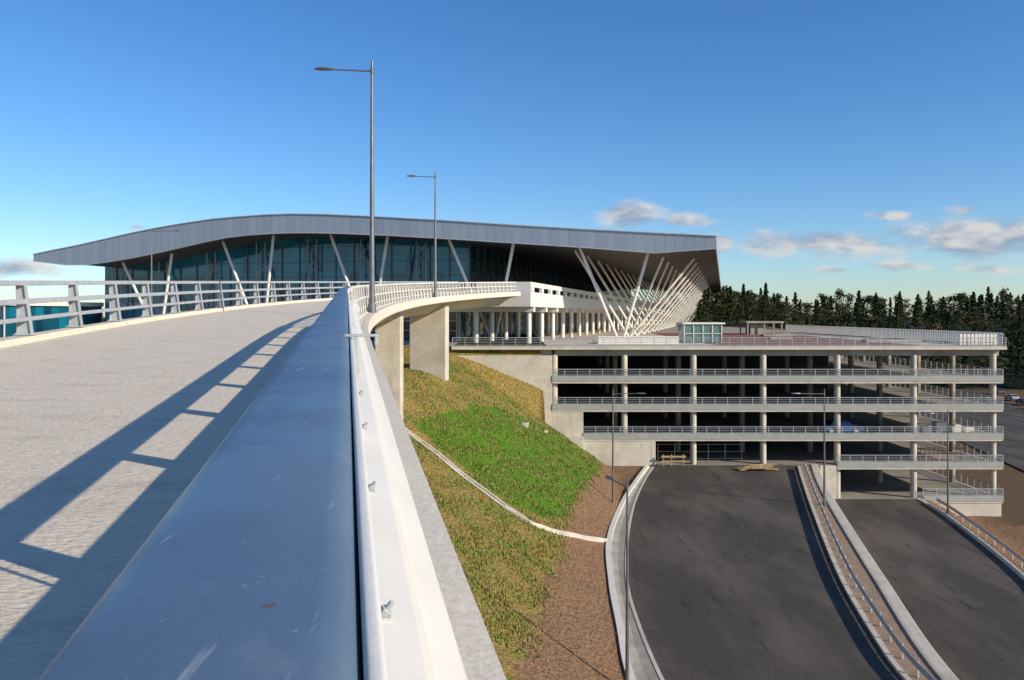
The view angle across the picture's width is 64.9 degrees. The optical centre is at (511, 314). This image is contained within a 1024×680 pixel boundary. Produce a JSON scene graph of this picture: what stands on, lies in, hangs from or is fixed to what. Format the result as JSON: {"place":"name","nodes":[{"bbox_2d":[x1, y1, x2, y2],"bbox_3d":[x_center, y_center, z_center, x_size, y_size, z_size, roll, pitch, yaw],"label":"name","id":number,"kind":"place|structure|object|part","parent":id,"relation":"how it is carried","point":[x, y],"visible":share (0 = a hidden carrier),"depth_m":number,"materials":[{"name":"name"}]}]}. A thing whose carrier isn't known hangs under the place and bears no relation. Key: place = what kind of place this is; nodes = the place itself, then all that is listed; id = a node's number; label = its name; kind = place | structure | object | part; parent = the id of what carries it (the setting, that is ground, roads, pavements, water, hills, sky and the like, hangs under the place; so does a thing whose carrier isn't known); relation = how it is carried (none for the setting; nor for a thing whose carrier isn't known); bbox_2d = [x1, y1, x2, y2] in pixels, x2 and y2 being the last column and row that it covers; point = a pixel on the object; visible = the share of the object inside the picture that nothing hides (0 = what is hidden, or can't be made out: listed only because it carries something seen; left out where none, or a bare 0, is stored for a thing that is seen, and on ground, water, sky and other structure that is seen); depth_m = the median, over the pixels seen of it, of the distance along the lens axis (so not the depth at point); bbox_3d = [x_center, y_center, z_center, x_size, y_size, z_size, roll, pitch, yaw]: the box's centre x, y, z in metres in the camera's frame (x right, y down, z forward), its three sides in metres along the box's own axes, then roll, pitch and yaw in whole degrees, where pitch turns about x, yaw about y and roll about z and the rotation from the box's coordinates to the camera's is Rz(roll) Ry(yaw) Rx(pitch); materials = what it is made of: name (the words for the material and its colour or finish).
{"place":"outdoors","nodes":[
{"label":"outdoors","id":0,"kind":"place"},
{"bbox_2d":[0,323,785,345],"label":"plaza pavement","id":1,"kind":"structure","parent":0,"point":[670,329],"depth_m":164.68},
{"bbox_2d":[151,228,180,310],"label":"street lamp","id":2,"kind":"object","parent":1,"relation":"on","point":[151,259],"visible":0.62,"depth_m":99.92,"materials":[{"name":"metal"}]},
{"bbox_2d":[0,0,1023,316],"label":"sky","id":3,"kind":"structure","parent":0,"point":[870,147],"materials":[{"name":"blue"}]},
{"bbox_2d":[101,316,1023,679],"bbox_3d":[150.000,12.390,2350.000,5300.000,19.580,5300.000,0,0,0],"label":"ground","id":4,"kind":"structure","parent":0,"point":[579,606],"depth_m":58.37,"materials":[{"name":"green plant"}]},
{"bbox_2d":[0,302,103,336],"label":"glass building","id":5,"kind":"structure","parent":4,"relation":"on","point":[9,312],"depth_m":132.31,"materials":[{"name":"teal glass"}]},
{"bbox_2d":[0,292,520,679],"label":"road viaduct","id":6,"kind":"object","parent":4,"relation":"on","point":[113,434],"visible":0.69,"depth_m":7.76,"materials":[{"name":"concrete"}]},
{"bbox_2d":[0,280,457,334],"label":"bridge railing","id":7,"kind":"object","parent":6,"relation":"on","point":[24,318],"visible":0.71,"depth_m":26.10,"materials":[{"name":"metal"}]},
{"bbox_2d":[38,282,516,679],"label":"bridge railing","id":8,"kind":"object","parent":6,"relation":"on","point":[285,540],"visible":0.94,"depth_m":0.67,"materials":[{"name":"grey metal"}]},
{"bbox_2d":[314,61,375,312],"bbox_3d":[-7.022,-5.383,34.011,2.640,10.643,0.480,0,0,0],"label":"street lamp","id":9,"kind":"object","parent":6,"relation":"on","point":[371,306],"visible":0.95,"depth_m":33.96,"materials":[{"name":"metal"}]},
{"bbox_2d":[407,172,437,296],"bbox_3d":[-7.123,-6.341,63.952,2.491,9.997,0.472,0,0,0],"label":"street lamp","id":10,"kind":"object","parent":6,"relation":"on","point":[435,271],"visible":0.93,"depth_m":63.89,"materials":[{"name":"metal"}]},
{"bbox_2d":[33,213,721,341],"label":"airport terminal","id":11,"kind":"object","parent":4,"relation":"on","point":[578,280],"visible":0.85,"depth_m":127.94,"materials":[{"name":"metal"}]},
{"bbox_2d":[403,358,602,661],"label":"grass","id":12,"kind":"structure","parent":4,"relation":"on","point":[582,457],"depth_m":57.23,"materials":[{"name":"green plant"}]},
{"bbox_2d":[406,428,606,542],"bbox_3d":[-0.615,12.315,55.397,15.009,8.662,6.148,0,0,0],"label":"drainage channel","id":13,"kind":"object","parent":4,"relation":"on","point":[450,464],"visible":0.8,"depth_m":54.99,"materials":[{"name":"beige concrete"}]},
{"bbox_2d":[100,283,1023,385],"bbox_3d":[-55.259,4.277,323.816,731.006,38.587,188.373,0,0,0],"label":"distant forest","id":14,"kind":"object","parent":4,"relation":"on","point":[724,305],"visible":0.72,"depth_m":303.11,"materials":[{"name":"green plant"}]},
{"bbox_2d":[523,465,618,677],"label":"soil clods","id":15,"kind":"object","parent":4,"relation":"on","point":[579,586],"visible":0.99,"depth_m":44.23,"materials":[{"name":"brown soil"}]},
{"bbox_2d":[605,476,628,679],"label":"street lamp","id":16,"kind":"object","parent":4,"relation":"on","point":[627,606],"visible":1,"depth_m":34.85,"materials":[{"name":"metal"}]},
{"bbox_2d":[612,389,645,503],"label":"street lamp","id":17,"kind":"object","parent":4,"relation":"on","point":[613,393],"visible":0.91,"depth_m":68.80,"materials":[{"name":"metal"}]},
{"bbox_2d":[606,465,664,679],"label":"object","id":18,"kind":"object","parent":4,"relation":"on","point":[643,665],"visible":0.9,"depth_m":47.14,"materials":[{"name":"grey concrete"}]},
{"bbox_2d":[451,325,1006,516],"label":"parking garage","id":19,"kind":"structure","parent":4,"relation":"on","point":[734,388],"depth_m":88.60,"materials":[{"name":"concrete"}]},
{"bbox_2d":[592,336,678,343],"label":"planter wall","id":20,"kind":"structure","parent":19,"relation":"on","point":[637,340],"depth_m":93.60,"materials":[{"name":"white paint"}]},
{"bbox_2d":[658,443,741,459],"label":"site barrier","id":21,"kind":"object","parent":19,"relation":"on","point":[708,451],"visible":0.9,"depth_m":90.98,"materials":[{"name":"metal"}]},
{"bbox_2d":[676,322,724,341],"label":"glass kiosk","id":22,"kind":"object","parent":19,"relation":"on","point":[699,329],"visible":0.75,"depth_m":99.10,"materials":[{"name":"glass"}]},
{"bbox_2d":[738,321,783,334],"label":"rooftop shelter","id":23,"kind":"object","parent":19,"relation":"on","point":[755,329],"visible":0.82,"depth_m":140.00,"materials":[{"name":"concrete"}]},
{"bbox_2d":[819,419,863,431],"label":"parked car","id":24,"kind":"object","parent":19,"relation":"on","point":[844,424],"visible":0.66,"depth_m":90.32,"materials":[{"name":"blue metal"}]},
{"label":"windows","id":25,"kind":"part","parent":24,"relation":"part of","materials":[{"name":"black glass"}]},
{"bbox_2d":[906,421,973,431],"bbox_3d":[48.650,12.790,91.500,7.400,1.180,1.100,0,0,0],"label":"parked car","id":26,"kind":"object","parent":19,"relation":"on","point":[937,425],"visible":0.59,"depth_m":91.00,"materials":[{"name":"white paint"}]},
{"bbox_2d":[917,446,964,459],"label":"orange barrier","id":27,"kind":"object","parent":19,"relation":"on","point":[942,448],"visible":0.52,"depth_m":90.18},
{"bbox_2d":[797,466,911,679],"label":"kerb","id":28,"kind":"structure","parent":4,"relation":"on","point":[899,670],"depth_m":46.52,"materials":[{"name":"concrete"}]},
{"bbox_2d":[798,465,940,679],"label":"soil strip","id":29,"kind":"object","parent":4,"relation":"on","point":[865,579],"visible":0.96,"depth_m":47.82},
{"bbox_2d":[791,389,826,504],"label":"street lamp","id":30,"kind":"object","parent":29,"relation":"on","point":[824,492],"visible":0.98,"depth_m":69.32,"materials":[{"name":"metal"}]},
{"bbox_2d":[804,463,935,679],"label":"guard rail","id":31,"kind":"object","parent":4,"relation":"on","point":[915,663],"visible":1,"depth_m":44.29,"materials":[{"name":"metal"}]},
{"bbox_2d":[810,464,958,679],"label":"wall","id":32,"kind":"structure","parent":4,"relation":"on","point":[933,659],"depth_m":46.83,"materials":[{"name":"concrete"}]},
{"bbox_2d":[926,409,950,513],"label":"street lamp","id":33,"kind":"object","parent":4,"relation":"on","point":[947,510],"visible":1,"depth_m":81.23,"materials":[{"name":"metal"}]},
{"bbox_2d":[920,500,1023,579],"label":"road kerb","id":34,"kind":"structure","parent":4,"relation":"on","point":[1005,561],"depth_m":71.11,"materials":[{"name":"concrete"}]},
{"bbox_2d":[917,498,1023,574],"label":"kerb line","id":35,"kind":"object","parent":34,"relation":"on","point":[977,536],"visible":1,"depth_m":72.16,"materials":[{"name":"concrete"}]},
{"bbox_2d":[937,498,1023,567],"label":"guard rail","id":36,"kind":"object","parent":4,"relation":"on","point":[994,538],"visible":0.99,"depth_m":72.51,"materials":[{"name":"metal"}]},
{"bbox_2d":[996,388,1004,393],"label":"parked car","id":37,"kind":"object","parent":4,"relation":"on","point":[999,390],"visible":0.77,"depth_m":220.49,"materials":[{"name":"grey metal"}]},
{"bbox_2d":[1004,394,1019,399],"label":"parked car","id":38,"kind":"object","parent":4,"relation":"on","point":[1012,396],"visible":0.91,"depth_m":204.73,"materials":[{"name":"white metal"}]},
{"bbox_2d":[1015,398,1023,404],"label":"parked car","id":39,"kind":"object","parent":4,"relation":"on","point":[1020,400],"visible":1,"depth_m":195.57,"materials":[{"name":"blue metal"}]},
{"bbox_2d":[629,465,902,679],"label":"asphalt road","id":40,"kind":"structure","parent":0,"point":[733,575],"depth_m":49.15,"materials":[{"name":"grey asphalt"}]},
{"bbox_2d":[661,454,685,465],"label":"wooden barrier","id":41,"kind":"object","parent":40,"relation":"on","point":[671,457],"visible":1,"depth_m":87.35,"materials":[{"name":"beige wood"}]},
{"bbox_2d":[734,463,778,470],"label":"timber pile","id":42,"kind":"object","parent":40,"relation":"on","point":[758,467],"visible":1,"depth_m":84.99,"materials":[{"name":"beige wood"}]},
{"bbox_2d":[835,499,1023,679],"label":"asphalt road","id":43,"kind":"structure","parent":0,"point":[959,591],"depth_m":60.17,"materials":[{"name":"grey asphalt"}]},
{"bbox_2d":[921,390,1023,470],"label":"access road","id":44,"kind":"structure","parent":0,"point":[1010,446],"depth_m":160.18,"materials":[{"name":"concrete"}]}
]}

